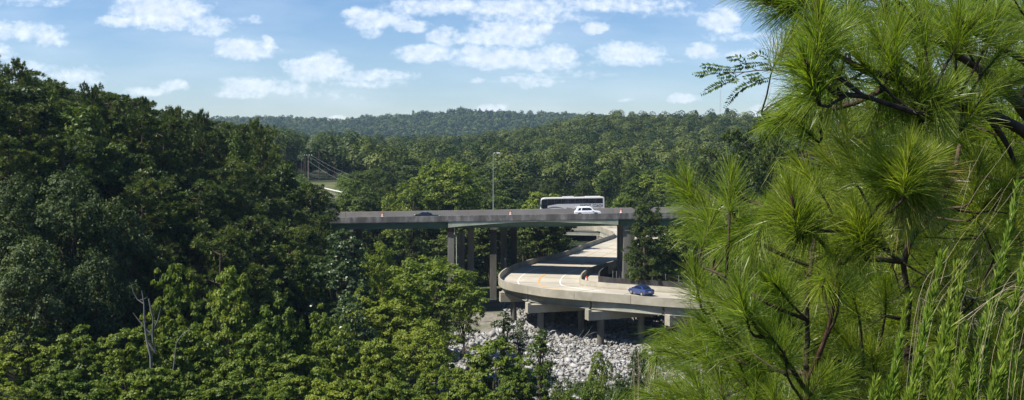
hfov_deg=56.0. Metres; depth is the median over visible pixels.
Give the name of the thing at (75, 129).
broadleaf tree
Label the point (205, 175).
pine tree
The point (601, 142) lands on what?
ridge forest
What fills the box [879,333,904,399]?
tall weed
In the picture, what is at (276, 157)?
broadleaf tree
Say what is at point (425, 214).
coupe
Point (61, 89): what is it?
pine tree
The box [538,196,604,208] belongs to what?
coach
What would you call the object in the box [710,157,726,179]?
broadleaf tree
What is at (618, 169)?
pine tree
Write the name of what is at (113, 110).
pine tree
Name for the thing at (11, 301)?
willow tree
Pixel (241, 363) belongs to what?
broadleaf tree
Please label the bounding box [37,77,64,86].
pine tree
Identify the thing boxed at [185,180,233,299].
pine tree
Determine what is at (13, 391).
broadleaf tree
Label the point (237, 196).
pine tree
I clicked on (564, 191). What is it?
brush
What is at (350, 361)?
broadleaf tree
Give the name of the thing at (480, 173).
broadleaf tree
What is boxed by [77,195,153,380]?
willow tree
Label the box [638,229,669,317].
broadleaf tree
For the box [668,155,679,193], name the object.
pine tree
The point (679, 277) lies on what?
broadleaf tree
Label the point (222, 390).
broadleaf tree
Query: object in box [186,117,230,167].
pine tree
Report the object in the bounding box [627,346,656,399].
broadleaf tree
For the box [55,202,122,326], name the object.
broadleaf tree
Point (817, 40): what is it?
pine tree
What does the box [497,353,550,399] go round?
broadleaf tree
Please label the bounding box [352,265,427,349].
broadleaf tree
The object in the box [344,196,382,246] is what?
broadleaf tree
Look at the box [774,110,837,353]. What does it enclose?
pine tree
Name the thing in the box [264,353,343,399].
broadleaf tree
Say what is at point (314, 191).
pine tree
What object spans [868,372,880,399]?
tall weed
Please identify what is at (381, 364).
broadleaf tree
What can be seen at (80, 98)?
pine tree
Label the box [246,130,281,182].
pine tree
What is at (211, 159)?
broadleaf tree
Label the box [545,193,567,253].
broadleaf tree
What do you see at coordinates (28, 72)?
pine tree
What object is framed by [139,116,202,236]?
pine tree
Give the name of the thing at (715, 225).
pine tree
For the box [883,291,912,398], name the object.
tall weed
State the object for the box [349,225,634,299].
pillars
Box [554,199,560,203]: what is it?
side window
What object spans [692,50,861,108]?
leafy sprig
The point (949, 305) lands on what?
tall weed
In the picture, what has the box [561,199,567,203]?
side window
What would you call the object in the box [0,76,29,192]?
broadleaf tree
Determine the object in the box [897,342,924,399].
tall weed
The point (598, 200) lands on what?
side window
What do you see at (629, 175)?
pine tree
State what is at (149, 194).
pine tree
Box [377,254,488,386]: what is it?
broadleaf tree
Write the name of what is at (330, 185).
meadow
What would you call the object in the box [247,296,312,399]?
broadleaf tree
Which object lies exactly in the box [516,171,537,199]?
broadleaf tree
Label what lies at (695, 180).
broadleaf tree
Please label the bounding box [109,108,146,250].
broadleaf tree
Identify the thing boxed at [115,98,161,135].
pine tree
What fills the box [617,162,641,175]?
broadleaf tree
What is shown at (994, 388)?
tall weed
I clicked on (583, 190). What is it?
pine tree
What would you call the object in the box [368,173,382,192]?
pine tree
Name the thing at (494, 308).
gravel track
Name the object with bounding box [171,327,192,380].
bare branch
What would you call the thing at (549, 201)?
side window
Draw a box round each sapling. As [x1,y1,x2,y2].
[490,311,515,370]
[509,320,533,372]
[526,328,556,399]
[550,381,562,399]
[611,381,624,399]
[618,336,703,399]
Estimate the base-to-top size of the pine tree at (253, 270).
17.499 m
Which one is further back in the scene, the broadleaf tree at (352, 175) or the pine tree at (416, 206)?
the broadleaf tree at (352, 175)
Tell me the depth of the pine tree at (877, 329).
6.37 m
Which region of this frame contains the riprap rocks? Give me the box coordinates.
[434,302,868,399]
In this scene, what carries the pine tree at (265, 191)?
on the terrain at (324, 176)
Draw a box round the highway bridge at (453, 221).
[320,203,1020,312]
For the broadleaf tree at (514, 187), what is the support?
on the terrain at (324, 176)
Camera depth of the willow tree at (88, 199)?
83.51 m
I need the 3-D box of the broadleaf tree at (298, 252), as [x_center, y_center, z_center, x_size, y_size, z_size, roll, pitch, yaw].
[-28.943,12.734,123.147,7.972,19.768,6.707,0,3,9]
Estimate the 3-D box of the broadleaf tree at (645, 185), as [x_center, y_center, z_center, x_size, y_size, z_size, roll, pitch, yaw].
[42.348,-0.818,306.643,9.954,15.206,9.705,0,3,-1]
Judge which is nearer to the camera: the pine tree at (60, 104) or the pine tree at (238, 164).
the pine tree at (60, 104)
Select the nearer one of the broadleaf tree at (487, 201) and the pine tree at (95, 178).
the pine tree at (95, 178)
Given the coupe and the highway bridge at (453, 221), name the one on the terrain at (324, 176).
the highway bridge at (453, 221)
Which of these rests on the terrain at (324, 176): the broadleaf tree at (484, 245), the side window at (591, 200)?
the broadleaf tree at (484, 245)
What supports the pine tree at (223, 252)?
on the terrain at (324, 176)
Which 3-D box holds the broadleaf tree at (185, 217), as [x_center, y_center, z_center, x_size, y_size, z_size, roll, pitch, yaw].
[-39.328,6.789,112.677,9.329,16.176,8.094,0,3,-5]
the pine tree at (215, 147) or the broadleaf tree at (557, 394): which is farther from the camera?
the pine tree at (215, 147)
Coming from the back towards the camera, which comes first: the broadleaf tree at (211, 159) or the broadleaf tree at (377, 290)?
the broadleaf tree at (211, 159)
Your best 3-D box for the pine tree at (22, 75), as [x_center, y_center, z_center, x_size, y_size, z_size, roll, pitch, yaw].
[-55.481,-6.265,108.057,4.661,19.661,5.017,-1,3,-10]
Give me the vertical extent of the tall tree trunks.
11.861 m
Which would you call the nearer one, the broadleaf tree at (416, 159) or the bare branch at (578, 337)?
the bare branch at (578, 337)
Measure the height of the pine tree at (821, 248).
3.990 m
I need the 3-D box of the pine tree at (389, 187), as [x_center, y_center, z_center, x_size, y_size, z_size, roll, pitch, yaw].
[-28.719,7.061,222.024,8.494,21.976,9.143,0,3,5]
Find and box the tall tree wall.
[260,126,378,173]
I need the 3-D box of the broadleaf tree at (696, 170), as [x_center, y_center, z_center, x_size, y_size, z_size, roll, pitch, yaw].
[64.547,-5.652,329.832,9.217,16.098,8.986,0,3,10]
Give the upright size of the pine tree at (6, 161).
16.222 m
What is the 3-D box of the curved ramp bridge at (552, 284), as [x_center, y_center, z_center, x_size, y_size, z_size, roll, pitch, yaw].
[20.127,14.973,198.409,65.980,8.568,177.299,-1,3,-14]
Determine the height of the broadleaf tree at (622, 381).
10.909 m
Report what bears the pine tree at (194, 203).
on the terrain at (324, 176)
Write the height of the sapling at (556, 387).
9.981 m
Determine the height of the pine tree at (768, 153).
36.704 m
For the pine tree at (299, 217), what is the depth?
145.58 m
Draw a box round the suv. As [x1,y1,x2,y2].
[574,206,600,213]
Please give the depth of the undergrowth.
128.61 m
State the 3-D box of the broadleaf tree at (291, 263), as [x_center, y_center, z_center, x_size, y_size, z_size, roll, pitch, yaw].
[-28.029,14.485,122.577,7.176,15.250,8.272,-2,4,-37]
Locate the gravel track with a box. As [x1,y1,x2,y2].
[446,300,505,321]
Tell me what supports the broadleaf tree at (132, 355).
on the terrain at (324, 176)
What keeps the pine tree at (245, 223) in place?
on the terrain at (324, 176)
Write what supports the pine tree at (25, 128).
on the terrain at (324, 176)
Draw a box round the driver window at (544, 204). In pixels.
[541,199,553,208]
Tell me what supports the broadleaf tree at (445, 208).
on the terrain at (324, 176)
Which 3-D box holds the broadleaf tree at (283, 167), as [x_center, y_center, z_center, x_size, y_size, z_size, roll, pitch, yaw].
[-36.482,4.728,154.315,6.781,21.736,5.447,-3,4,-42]
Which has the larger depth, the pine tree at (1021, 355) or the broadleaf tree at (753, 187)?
the broadleaf tree at (753, 187)
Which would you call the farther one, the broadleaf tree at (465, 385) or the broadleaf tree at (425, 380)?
the broadleaf tree at (425, 380)
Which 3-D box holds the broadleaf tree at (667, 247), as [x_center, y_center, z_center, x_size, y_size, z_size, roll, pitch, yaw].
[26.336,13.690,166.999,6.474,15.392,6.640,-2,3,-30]
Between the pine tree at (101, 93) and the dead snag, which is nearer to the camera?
the dead snag
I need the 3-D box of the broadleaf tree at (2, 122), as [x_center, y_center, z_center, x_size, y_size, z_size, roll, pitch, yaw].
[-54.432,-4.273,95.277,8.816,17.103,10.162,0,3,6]
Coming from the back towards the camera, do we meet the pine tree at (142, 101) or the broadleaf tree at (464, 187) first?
the broadleaf tree at (464, 187)
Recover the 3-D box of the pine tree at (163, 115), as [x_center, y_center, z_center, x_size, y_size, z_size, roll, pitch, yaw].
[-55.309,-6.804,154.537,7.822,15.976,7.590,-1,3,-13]
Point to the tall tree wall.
(291, 144)
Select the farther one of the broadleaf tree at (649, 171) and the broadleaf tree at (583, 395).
the broadleaf tree at (649, 171)
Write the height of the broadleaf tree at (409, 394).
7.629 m
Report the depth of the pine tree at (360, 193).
226.40 m
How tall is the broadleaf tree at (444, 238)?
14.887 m
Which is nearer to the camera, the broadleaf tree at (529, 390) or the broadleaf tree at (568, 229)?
the broadleaf tree at (529, 390)
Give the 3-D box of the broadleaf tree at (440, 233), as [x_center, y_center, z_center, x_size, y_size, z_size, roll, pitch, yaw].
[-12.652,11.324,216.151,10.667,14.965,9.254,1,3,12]
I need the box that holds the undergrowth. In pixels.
[0,187,1021,399]
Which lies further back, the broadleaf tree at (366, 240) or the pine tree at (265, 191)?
the broadleaf tree at (366, 240)
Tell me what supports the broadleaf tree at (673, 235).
on the terrain at (324, 176)
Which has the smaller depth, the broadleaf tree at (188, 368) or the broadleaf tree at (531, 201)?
the broadleaf tree at (188, 368)
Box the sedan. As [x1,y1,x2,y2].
[628,285,653,295]
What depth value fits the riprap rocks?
141.85 m
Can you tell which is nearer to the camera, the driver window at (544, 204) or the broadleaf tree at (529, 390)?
the broadleaf tree at (529, 390)
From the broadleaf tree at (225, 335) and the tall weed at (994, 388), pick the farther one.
the broadleaf tree at (225, 335)
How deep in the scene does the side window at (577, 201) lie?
186.60 m
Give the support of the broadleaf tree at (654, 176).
on the terrain at (324, 176)
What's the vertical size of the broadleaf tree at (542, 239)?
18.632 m
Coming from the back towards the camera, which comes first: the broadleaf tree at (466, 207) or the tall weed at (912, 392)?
the broadleaf tree at (466, 207)
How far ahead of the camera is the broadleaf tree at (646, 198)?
277.86 m
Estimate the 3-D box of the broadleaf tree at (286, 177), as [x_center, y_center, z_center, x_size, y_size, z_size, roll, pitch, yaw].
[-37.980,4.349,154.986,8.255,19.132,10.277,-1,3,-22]
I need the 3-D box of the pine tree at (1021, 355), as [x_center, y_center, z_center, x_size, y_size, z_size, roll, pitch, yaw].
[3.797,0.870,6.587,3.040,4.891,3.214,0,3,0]
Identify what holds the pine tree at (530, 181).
on the terrain at (324, 176)
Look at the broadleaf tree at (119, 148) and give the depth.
109.29 m
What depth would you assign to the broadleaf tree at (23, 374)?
72.30 m
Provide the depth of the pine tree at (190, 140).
128.99 m
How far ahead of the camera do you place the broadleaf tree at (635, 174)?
319.43 m
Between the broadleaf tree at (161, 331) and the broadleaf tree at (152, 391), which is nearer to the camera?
the broadleaf tree at (152, 391)
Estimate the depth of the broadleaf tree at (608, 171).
326.82 m
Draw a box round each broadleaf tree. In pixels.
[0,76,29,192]
[0,103,11,150]
[0,322,71,397]
[0,380,41,399]
[1,84,71,181]
[16,365,117,399]
[26,324,118,399]
[38,87,58,145]
[39,104,122,238]
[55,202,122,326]
[87,328,165,399]
[92,142,142,215]
[95,152,181,257]
[101,112,152,173]
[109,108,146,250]
[117,367,201,399]
[135,304,179,387]
[146,323,227,399]
[150,263,211,386]
[160,190,208,286]
[178,135,217,187]
[186,369,275,399]
[190,265,270,395]
[204,176,242,224]
[210,324,296,399]
[223,133,259,208]
[247,148,282,186]
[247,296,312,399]
[249,273,293,341]
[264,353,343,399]
[265,226,314,348]
[267,169,299,240]
[273,162,305,217]
[274,255,315,353]
[282,254,337,377]
[284,245,325,295]
[297,182,318,240]
[298,379,362,399]
[300,228,379,379]
[306,231,344,300]
[306,303,345,399]
[312,323,371,399]
[317,199,340,210]
[323,290,378,392]
[336,178,362,211]
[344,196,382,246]
[344,294,418,384]
[348,171,363,178]
[348,337,405,399]
[350,173,367,186]
[351,186,384,249]
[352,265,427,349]
[353,241,409,378]
[354,211,378,247]
[363,170,375,180]
[366,168,388,179]
[366,376,431,399]
[371,192,382,240]
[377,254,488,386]
[381,177,429,272]
[386,229,420,266]
[390,317,461,393]
[392,156,418,183]
[397,157,422,187]
[398,165,424,195]
[405,158,486,272]
[413,350,456,399]
[420,158,435,184]
[420,229,436,253]
[427,199,466,240]
[428,227,467,264]
[433,228,478,263]
[434,366,492,399]
[440,164,464,193]
[441,277,486,359]
[449,196,482,248]
[451,337,532,399]
[461,185,483,203]
[465,228,517,286]
[470,166,488,182]
[470,196,507,273]
[471,177,488,195]
[475,173,494,194]
[484,189,517,236]
[485,166,501,179]
[485,179,506,199]
[488,204,513,261]
[497,166,514,189]
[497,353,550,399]
[498,178,521,204]
[504,160,526,190]
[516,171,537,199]
[517,206,572,256]
[520,191,547,208]
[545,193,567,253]
[548,390,564,399]
[550,162,564,190]
[553,377,593,399]
[558,196,576,243]
[562,380,606,399]
[585,351,614,399]
[594,169,617,203]
[594,172,615,206]
[604,369,645,399]
[611,192,638,207]
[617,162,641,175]
[619,168,643,191]
[620,175,642,207]
[624,246,642,318]
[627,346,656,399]
[633,174,658,203]
[637,191,658,206]
[638,169,652,189]
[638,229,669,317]
[647,166,670,200]
[649,265,672,322]
[650,174,674,206]
[650,236,677,313]
[658,225,683,260]
[667,271,689,282]
[668,225,713,265]
[669,231,702,281]
[690,162,710,178]
[691,172,710,196]
[692,261,717,282]
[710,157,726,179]
[745,182,757,195]
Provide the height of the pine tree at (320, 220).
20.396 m
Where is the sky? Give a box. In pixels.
[0,0,1022,122]
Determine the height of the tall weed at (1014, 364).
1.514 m
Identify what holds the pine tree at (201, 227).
on the terrain at (324, 176)
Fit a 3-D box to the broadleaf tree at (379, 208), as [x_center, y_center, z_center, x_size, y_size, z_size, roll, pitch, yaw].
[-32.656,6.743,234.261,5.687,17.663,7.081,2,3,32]
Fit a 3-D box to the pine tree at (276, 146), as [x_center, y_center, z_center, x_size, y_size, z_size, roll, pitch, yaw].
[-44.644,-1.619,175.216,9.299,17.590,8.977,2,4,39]
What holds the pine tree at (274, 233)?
on the terrain at (324, 176)
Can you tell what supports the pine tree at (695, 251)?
on the terrain at (324, 176)
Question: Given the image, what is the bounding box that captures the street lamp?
[493,152,499,209]
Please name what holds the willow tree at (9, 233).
on the terrain at (324, 176)
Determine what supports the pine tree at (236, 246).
on the terrain at (324, 176)
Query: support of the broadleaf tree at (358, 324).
on the terrain at (324, 176)
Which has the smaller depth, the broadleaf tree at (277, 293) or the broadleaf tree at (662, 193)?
the broadleaf tree at (277, 293)
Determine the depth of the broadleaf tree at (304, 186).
159.81 m
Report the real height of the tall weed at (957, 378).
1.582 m
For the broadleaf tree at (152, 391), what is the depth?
53.80 m
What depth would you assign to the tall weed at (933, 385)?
2.42 m
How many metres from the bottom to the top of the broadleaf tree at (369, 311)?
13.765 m
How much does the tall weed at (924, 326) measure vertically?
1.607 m
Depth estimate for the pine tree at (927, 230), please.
6.92 m
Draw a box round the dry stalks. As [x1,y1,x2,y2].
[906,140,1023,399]
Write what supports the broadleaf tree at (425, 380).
on the terrain at (324, 176)
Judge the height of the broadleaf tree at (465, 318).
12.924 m
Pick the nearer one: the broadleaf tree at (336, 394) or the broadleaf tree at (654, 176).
the broadleaf tree at (336, 394)
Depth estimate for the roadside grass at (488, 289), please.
199.40 m
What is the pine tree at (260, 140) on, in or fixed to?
on the terrain at (324, 176)
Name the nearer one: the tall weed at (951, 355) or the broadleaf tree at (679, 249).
the tall weed at (951, 355)
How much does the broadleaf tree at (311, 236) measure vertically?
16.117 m
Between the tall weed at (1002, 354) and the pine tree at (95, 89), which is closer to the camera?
the tall weed at (1002, 354)
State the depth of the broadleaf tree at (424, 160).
331.82 m
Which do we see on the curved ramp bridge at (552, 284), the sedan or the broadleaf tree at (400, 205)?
the sedan
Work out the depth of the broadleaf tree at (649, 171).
331.64 m
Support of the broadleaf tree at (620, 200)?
on the terrain at (324, 176)
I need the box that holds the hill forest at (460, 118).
[193,106,750,139]
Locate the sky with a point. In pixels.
(338, 59)
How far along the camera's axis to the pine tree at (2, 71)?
128.98 m
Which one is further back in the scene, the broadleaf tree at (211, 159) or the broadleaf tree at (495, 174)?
the broadleaf tree at (495, 174)
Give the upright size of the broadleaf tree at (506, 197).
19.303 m
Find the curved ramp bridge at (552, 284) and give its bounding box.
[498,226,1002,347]
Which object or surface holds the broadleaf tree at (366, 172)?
on the terrain at (324, 176)
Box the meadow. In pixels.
[311,182,375,198]
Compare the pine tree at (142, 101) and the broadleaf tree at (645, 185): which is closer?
the pine tree at (142, 101)
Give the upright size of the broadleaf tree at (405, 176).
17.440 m
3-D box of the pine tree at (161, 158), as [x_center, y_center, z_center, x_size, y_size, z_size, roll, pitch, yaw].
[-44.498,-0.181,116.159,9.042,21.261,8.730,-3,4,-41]
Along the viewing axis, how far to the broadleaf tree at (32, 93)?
104.19 m
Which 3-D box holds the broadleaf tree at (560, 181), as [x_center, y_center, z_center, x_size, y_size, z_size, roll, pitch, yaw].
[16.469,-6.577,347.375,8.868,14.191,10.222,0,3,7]
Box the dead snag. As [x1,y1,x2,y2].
[131,285,160,375]
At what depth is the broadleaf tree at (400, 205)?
214.25 m
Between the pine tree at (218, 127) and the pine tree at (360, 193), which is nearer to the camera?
the pine tree at (218, 127)
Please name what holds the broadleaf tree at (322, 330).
on the terrain at (324, 176)
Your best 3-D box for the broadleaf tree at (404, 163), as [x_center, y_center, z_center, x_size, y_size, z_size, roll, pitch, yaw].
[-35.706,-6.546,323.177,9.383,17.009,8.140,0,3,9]
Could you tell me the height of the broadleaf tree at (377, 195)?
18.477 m
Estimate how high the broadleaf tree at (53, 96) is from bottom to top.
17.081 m
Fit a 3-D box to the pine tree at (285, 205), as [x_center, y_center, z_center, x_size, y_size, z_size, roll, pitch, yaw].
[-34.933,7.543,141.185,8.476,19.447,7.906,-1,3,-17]
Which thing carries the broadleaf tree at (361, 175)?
on the terrain at (324, 176)
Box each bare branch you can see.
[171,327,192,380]
[565,326,594,341]
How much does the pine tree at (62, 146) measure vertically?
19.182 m
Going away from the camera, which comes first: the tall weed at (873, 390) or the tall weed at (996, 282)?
the tall weed at (873, 390)
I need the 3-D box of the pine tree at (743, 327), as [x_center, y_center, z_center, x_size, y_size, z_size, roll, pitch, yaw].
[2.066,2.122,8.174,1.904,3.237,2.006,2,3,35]
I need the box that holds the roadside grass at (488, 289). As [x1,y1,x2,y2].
[465,286,500,296]
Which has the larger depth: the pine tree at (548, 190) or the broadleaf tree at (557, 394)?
the pine tree at (548, 190)
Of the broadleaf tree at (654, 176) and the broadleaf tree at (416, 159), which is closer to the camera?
the broadleaf tree at (654, 176)
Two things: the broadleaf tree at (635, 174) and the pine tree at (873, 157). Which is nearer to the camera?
the pine tree at (873, 157)
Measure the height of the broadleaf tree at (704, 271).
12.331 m
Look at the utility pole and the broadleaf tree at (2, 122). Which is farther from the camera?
the utility pole
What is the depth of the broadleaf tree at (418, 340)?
99.65 m
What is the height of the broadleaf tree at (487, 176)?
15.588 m
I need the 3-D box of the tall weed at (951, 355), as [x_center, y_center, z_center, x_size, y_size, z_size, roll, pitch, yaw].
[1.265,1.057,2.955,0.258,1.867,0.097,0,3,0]
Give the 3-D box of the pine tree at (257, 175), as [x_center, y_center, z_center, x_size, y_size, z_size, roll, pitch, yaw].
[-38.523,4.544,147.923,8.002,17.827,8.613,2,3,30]
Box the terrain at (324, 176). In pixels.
[0,116,1022,399]
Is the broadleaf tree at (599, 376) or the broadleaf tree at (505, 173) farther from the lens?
the broadleaf tree at (505, 173)
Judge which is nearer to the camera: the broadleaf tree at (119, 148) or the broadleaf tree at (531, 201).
the broadleaf tree at (119, 148)
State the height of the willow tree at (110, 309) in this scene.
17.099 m
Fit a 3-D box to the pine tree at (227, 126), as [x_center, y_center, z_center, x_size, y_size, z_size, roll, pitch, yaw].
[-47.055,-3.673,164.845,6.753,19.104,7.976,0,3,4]
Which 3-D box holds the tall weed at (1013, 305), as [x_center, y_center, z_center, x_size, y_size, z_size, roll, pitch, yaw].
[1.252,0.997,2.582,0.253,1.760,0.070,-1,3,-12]
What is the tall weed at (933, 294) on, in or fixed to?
on the terrain at (324, 176)
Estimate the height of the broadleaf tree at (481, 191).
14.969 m
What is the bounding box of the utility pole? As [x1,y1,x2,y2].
[304,154,311,180]
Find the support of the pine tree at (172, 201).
on the terrain at (324, 176)
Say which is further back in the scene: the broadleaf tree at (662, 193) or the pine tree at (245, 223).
the broadleaf tree at (662, 193)
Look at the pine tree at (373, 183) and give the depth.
244.00 m
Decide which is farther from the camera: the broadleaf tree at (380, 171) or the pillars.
the broadleaf tree at (380, 171)
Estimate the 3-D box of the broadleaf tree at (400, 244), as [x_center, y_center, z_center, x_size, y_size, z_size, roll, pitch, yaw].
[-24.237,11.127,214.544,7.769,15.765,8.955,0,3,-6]
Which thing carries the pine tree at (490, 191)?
on the terrain at (324, 176)
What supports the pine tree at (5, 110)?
on the terrain at (324, 176)
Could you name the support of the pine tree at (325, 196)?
on the terrain at (324, 176)
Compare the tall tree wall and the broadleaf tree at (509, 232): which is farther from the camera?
the tall tree wall
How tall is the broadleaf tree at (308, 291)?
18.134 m
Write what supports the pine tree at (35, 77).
on the terrain at (324, 176)
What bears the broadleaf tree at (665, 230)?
on the terrain at (324, 176)
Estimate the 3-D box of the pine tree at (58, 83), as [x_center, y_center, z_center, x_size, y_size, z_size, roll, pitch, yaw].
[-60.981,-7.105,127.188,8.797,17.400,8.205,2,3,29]
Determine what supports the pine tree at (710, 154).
on the terrain at (324, 176)
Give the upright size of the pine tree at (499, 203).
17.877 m
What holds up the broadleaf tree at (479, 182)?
on the terrain at (324, 176)
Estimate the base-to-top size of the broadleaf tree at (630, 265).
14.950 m
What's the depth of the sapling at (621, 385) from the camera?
80.93 m
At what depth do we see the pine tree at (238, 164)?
129.44 m
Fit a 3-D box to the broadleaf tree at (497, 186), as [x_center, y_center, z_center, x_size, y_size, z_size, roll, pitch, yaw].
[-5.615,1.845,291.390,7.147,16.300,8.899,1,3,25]
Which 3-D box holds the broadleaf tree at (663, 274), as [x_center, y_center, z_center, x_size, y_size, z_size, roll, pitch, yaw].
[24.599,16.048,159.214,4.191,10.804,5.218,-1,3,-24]
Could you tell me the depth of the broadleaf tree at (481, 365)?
76.68 m
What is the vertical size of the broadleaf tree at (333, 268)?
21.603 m
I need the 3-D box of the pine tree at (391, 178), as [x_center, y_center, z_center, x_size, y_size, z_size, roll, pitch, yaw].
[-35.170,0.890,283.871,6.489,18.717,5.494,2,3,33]
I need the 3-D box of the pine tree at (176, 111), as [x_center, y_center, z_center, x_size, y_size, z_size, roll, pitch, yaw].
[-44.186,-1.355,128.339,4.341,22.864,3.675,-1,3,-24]
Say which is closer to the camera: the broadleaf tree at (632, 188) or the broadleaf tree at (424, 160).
the broadleaf tree at (632, 188)
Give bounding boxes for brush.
[286,170,1023,287]
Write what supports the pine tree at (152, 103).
on the terrain at (324, 176)
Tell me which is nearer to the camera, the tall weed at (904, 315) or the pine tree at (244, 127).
the tall weed at (904, 315)
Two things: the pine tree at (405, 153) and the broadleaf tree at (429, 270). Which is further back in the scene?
the pine tree at (405, 153)
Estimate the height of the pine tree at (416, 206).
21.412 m
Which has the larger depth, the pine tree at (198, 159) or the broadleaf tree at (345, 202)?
the broadleaf tree at (345, 202)
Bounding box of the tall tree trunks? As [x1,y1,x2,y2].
[281,152,334,179]
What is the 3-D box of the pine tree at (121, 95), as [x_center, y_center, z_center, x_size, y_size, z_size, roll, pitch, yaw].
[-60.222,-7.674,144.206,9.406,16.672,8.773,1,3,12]
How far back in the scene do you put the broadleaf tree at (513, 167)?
346.43 m
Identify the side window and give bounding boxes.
[547,199,553,203]
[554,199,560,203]
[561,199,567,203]
[568,199,574,203]
[575,199,581,203]
[582,198,588,202]
[589,198,595,202]
[596,198,602,202]
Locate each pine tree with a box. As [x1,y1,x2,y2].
[0,57,33,180]
[0,61,15,81]
[0,75,13,189]
[0,99,73,224]
[0,134,51,255]
[3,69,60,127]
[11,76,45,81]
[20,133,119,296]
[31,80,77,105]
[36,99,93,179]
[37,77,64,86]
[41,135,107,209]
[42,84,76,104]
[71,91,115,125]
[75,90,115,117]
[77,80,107,235]
[82,92,140,167]
[103,94,132,123]
[112,178,186,332]
[113,110,184,220]
[113,244,180,350]
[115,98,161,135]
[115,100,161,134]
[119,173,188,293]
[136,96,156,146]
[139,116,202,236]
[155,122,197,237]
[158,108,189,118]
[161,110,203,150]
[162,178,238,314]
[165,104,196,175]
[171,218,231,384]
[176,167,228,254]
[181,226,269,384]
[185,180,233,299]
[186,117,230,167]
[192,107,211,191]
[192,224,268,326]
[194,131,224,170]
[198,262,289,395]
[207,158,261,218]
[211,121,240,164]
[214,213,296,340]
[215,123,260,188]
[219,189,276,266]
[220,123,251,163]
[236,175,294,265]
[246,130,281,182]
[246,217,310,341]
[248,117,280,218]
[249,174,279,220]
[253,186,298,256]
[270,143,297,175]
[270,200,311,253]
[281,224,323,324]
[289,183,340,261]
[304,211,343,301]
[305,190,346,260]
[351,191,376,251]
[360,179,385,237]
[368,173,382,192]
[373,183,398,253]
[384,172,399,209]
[397,194,426,277]
[399,152,409,175]
[482,181,497,196]
[495,200,510,248]
[508,227,537,260]
[517,178,540,208]
[539,179,561,197]
[575,180,594,196]
[608,142,872,399]
[610,156,624,195]
[618,201,670,325]
[623,164,636,192]
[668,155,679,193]
[681,147,727,257]
[692,220,741,283]
[704,264,817,399]
[711,127,774,341]
[713,0,1023,203]
[719,158,931,399]
[741,114,797,286]
[742,113,1023,399]
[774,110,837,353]
[778,31,1023,399]
[783,222,983,399]
[835,102,917,323]
[853,0,1023,399]
[914,132,997,385]
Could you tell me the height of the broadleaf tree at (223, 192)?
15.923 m
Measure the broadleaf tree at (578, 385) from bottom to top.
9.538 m
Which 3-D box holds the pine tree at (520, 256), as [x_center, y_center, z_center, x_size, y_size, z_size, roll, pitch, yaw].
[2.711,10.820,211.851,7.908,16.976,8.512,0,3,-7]
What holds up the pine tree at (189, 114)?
on the terrain at (324, 176)
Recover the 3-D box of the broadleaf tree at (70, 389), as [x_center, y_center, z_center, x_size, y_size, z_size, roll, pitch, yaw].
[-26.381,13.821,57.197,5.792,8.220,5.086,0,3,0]
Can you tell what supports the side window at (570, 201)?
in the coach
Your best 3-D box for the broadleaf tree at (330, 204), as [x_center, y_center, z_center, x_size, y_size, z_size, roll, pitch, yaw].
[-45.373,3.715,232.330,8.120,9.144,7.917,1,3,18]
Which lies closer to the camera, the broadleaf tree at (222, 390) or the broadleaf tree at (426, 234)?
the broadleaf tree at (222, 390)
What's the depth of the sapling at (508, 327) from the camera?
122.78 m
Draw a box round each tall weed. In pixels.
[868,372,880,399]
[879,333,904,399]
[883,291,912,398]
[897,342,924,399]
[903,306,930,398]
[907,246,948,394]
[924,344,944,399]
[926,258,961,399]
[934,311,951,399]
[941,241,971,399]
[946,323,970,399]
[963,178,1023,399]
[984,312,1012,399]
[984,358,1003,399]
[985,254,1023,399]
[1003,346,1022,399]
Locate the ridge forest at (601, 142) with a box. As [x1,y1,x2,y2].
[213,108,1022,190]
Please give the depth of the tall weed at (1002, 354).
2.52 m
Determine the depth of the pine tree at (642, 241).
156.05 m
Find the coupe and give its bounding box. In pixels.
[414,212,439,215]
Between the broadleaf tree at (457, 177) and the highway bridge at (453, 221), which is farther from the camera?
the broadleaf tree at (457, 177)
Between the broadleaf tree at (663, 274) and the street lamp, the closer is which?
the broadleaf tree at (663, 274)
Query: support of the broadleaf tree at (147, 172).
on the terrain at (324, 176)
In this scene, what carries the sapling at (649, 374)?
on the terrain at (324, 176)
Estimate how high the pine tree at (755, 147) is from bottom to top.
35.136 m
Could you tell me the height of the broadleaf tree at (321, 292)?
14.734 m
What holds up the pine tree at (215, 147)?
on the terrain at (324, 176)
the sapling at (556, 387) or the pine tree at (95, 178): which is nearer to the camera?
the sapling at (556, 387)
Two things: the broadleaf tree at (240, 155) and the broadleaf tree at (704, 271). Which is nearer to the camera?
the broadleaf tree at (240, 155)
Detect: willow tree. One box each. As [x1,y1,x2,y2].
[0,172,61,353]
[0,231,87,376]
[14,164,121,366]
[44,246,140,367]
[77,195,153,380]
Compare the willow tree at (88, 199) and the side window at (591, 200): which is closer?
the willow tree at (88, 199)
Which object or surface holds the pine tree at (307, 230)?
on the terrain at (324, 176)
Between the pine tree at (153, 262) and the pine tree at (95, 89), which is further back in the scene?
the pine tree at (95, 89)
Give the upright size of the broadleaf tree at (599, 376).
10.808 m
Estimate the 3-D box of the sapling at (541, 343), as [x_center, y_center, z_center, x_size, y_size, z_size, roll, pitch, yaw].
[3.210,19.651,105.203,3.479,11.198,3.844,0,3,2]
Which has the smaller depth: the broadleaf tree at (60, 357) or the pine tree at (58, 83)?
the broadleaf tree at (60, 357)
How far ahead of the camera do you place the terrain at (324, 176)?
183.42 m
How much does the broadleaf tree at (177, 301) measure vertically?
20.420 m

